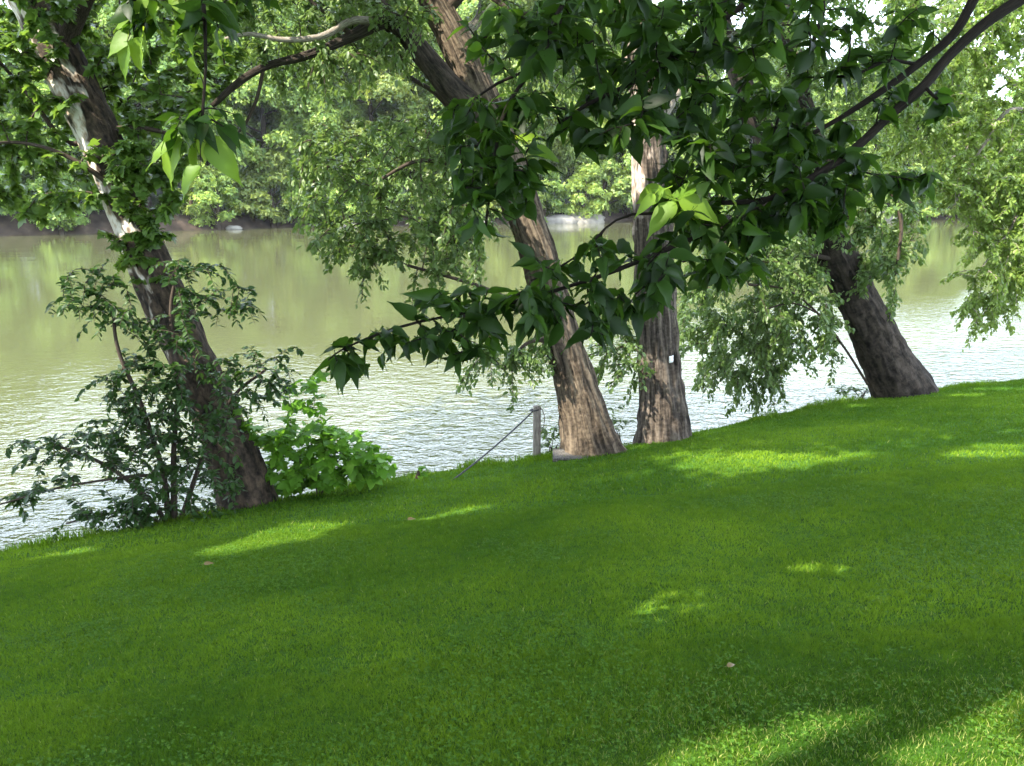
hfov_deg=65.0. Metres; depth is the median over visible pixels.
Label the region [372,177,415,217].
bank bush
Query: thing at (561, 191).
bank bush
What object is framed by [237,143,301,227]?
bank bush
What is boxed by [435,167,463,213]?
bank bush
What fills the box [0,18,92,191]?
riverbank tree
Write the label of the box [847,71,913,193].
riverbank tree
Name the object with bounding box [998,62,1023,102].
riverbank tree
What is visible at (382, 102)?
riverbank tree
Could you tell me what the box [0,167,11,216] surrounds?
bank bush
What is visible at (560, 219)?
boulder
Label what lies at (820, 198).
broad leaf tree
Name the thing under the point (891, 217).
boulder
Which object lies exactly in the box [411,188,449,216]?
bank bush
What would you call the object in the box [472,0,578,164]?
riverbank tree
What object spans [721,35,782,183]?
riverbank tree
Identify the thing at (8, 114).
riverbank tree
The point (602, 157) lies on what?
riverbank tree
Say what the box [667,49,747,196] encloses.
riverbank tree
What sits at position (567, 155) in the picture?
riverbank tree
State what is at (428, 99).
riverbank tree
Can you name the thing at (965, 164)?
bank bush
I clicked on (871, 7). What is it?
sky
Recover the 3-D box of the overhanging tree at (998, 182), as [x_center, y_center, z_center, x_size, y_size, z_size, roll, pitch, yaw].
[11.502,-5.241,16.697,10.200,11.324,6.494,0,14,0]
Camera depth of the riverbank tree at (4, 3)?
79.96 m
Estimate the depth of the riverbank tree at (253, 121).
86.12 m
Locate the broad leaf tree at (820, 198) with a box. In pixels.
[100,0,1023,396]
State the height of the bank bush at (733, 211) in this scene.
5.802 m
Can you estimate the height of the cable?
0.714 m
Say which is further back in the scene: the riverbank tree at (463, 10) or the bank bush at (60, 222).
the riverbank tree at (463, 10)
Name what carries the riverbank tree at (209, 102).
on the ground at (100, 220)
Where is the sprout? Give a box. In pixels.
[415,466,427,478]
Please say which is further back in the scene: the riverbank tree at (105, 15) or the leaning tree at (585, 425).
the riverbank tree at (105, 15)
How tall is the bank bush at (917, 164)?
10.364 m
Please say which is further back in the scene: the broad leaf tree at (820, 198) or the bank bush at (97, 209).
the bank bush at (97, 209)
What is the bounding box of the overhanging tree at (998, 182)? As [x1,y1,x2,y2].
[856,0,1023,351]
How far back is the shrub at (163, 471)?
8.60 m
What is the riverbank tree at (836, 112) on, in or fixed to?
on the ground at (100, 220)
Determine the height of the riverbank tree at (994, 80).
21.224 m
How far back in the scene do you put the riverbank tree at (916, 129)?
102.30 m
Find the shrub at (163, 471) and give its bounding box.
[0,257,303,540]
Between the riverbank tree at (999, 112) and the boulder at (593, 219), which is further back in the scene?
the riverbank tree at (999, 112)
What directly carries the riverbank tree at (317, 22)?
on the ground at (100, 220)
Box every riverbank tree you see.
[0,0,8,19]
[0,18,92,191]
[0,57,40,185]
[7,21,152,184]
[75,0,223,206]
[89,17,158,163]
[146,0,252,208]
[197,33,286,165]
[198,0,345,193]
[244,28,293,189]
[265,0,334,133]
[269,41,368,200]
[295,0,435,177]
[336,48,429,174]
[361,0,445,210]
[395,0,517,194]
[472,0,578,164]
[526,10,624,207]
[559,10,628,198]
[598,28,665,174]
[616,0,730,174]
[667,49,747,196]
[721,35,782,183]
[767,82,826,171]
[813,85,874,180]
[831,77,870,127]
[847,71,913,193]
[913,82,961,190]
[924,46,994,174]
[951,107,1023,173]
[976,63,1005,132]
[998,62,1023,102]
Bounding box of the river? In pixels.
[0,218,1023,549]
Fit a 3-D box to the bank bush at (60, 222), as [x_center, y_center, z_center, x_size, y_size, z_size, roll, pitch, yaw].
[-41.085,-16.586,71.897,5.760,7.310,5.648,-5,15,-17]
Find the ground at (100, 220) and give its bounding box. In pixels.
[0,122,1023,765]
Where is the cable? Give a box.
[451,409,538,480]
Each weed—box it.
[541,425,559,452]
[607,405,635,442]
[833,385,868,397]
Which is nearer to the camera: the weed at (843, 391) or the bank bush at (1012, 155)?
the weed at (843, 391)
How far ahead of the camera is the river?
22.89 m
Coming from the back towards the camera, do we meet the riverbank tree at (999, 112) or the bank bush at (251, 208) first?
the riverbank tree at (999, 112)
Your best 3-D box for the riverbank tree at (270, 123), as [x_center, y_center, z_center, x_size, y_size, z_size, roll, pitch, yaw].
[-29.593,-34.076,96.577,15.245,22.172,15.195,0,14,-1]
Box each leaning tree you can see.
[211,0,655,456]
[677,0,955,418]
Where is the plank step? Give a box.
[553,448,587,461]
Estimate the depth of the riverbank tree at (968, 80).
102.93 m
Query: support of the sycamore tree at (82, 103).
on the ground at (100, 220)
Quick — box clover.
[0,468,1023,765]
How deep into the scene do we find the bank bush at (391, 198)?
84.25 m
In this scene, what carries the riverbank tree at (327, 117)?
on the ground at (100, 220)
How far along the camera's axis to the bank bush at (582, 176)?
90.67 m
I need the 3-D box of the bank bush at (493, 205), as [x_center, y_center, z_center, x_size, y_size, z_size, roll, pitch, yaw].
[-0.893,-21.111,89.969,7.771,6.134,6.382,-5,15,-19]
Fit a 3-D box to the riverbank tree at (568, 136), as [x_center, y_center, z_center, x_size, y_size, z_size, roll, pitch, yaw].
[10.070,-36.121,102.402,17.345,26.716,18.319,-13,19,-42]
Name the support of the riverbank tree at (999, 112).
on the ground at (100, 220)
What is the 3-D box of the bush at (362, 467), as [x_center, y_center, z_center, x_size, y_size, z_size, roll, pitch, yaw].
[-2.411,0.700,9.758,2.089,1.672,0.925,0,14,0]
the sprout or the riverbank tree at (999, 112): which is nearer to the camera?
the sprout
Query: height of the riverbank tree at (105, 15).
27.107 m
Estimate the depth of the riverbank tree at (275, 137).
81.00 m
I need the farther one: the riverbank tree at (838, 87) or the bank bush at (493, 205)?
the riverbank tree at (838, 87)
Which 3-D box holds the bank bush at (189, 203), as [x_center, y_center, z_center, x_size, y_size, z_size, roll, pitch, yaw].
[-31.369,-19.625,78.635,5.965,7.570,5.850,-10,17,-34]
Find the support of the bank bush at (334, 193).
on the ground at (100, 220)
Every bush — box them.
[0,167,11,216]
[24,165,92,233]
[79,175,148,213]
[174,152,226,221]
[187,168,246,229]
[225,168,282,221]
[232,370,397,497]
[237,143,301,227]
[277,175,327,225]
[319,185,364,222]
[337,127,411,212]
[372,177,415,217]
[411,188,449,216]
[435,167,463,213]
[482,201,504,218]
[492,141,550,205]
[537,170,575,213]
[540,192,564,222]
[562,161,610,218]
[570,157,632,217]
[609,174,632,218]
[617,145,672,213]
[691,149,753,214]
[719,180,755,217]
[884,199,896,218]
[887,140,930,214]
[911,173,945,218]
[920,173,968,217]
[942,162,980,218]
[1000,154,1023,205]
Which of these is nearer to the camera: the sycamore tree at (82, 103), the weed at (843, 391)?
the sycamore tree at (82, 103)
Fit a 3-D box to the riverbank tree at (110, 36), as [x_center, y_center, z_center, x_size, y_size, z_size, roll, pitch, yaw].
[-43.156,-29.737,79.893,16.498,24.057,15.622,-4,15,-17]
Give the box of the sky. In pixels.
[0,0,1023,109]
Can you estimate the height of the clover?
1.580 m
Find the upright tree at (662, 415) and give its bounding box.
[589,0,805,443]
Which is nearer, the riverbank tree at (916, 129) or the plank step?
the plank step
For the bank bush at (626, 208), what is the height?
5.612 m
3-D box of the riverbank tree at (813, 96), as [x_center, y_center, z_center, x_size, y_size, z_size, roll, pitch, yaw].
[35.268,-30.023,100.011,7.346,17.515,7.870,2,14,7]
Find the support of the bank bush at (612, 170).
on the ground at (100, 220)
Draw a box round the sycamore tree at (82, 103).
[0,0,278,510]
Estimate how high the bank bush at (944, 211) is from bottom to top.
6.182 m
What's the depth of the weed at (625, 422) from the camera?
11.77 m
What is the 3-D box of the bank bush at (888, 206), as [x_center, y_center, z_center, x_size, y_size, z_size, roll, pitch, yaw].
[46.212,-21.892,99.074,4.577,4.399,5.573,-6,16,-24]
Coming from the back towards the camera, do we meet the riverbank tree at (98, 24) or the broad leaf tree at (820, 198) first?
the riverbank tree at (98, 24)
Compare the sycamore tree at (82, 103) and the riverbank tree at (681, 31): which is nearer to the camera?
the sycamore tree at (82, 103)
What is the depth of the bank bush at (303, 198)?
82.31 m
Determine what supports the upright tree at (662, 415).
on the ground at (100, 220)
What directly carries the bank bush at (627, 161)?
on the ground at (100, 220)
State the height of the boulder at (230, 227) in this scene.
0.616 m
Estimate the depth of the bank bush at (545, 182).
88.31 m
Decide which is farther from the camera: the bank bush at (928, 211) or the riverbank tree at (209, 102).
the bank bush at (928, 211)
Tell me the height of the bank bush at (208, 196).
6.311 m
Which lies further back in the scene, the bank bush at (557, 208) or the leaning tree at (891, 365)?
the bank bush at (557, 208)
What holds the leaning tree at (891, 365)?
on the ground at (100, 220)
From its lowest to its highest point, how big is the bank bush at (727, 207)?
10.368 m
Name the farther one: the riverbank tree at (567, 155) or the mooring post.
the riverbank tree at (567, 155)
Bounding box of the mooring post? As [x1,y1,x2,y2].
[533,405,544,458]
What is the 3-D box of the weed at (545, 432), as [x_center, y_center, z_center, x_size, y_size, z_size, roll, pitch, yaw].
[0.595,0.826,11.467,0.533,0.606,0.478,0,14,0]
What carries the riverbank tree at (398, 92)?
on the ground at (100, 220)
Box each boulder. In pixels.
[225,225,242,229]
[545,214,577,223]
[569,212,604,222]
[873,211,897,219]

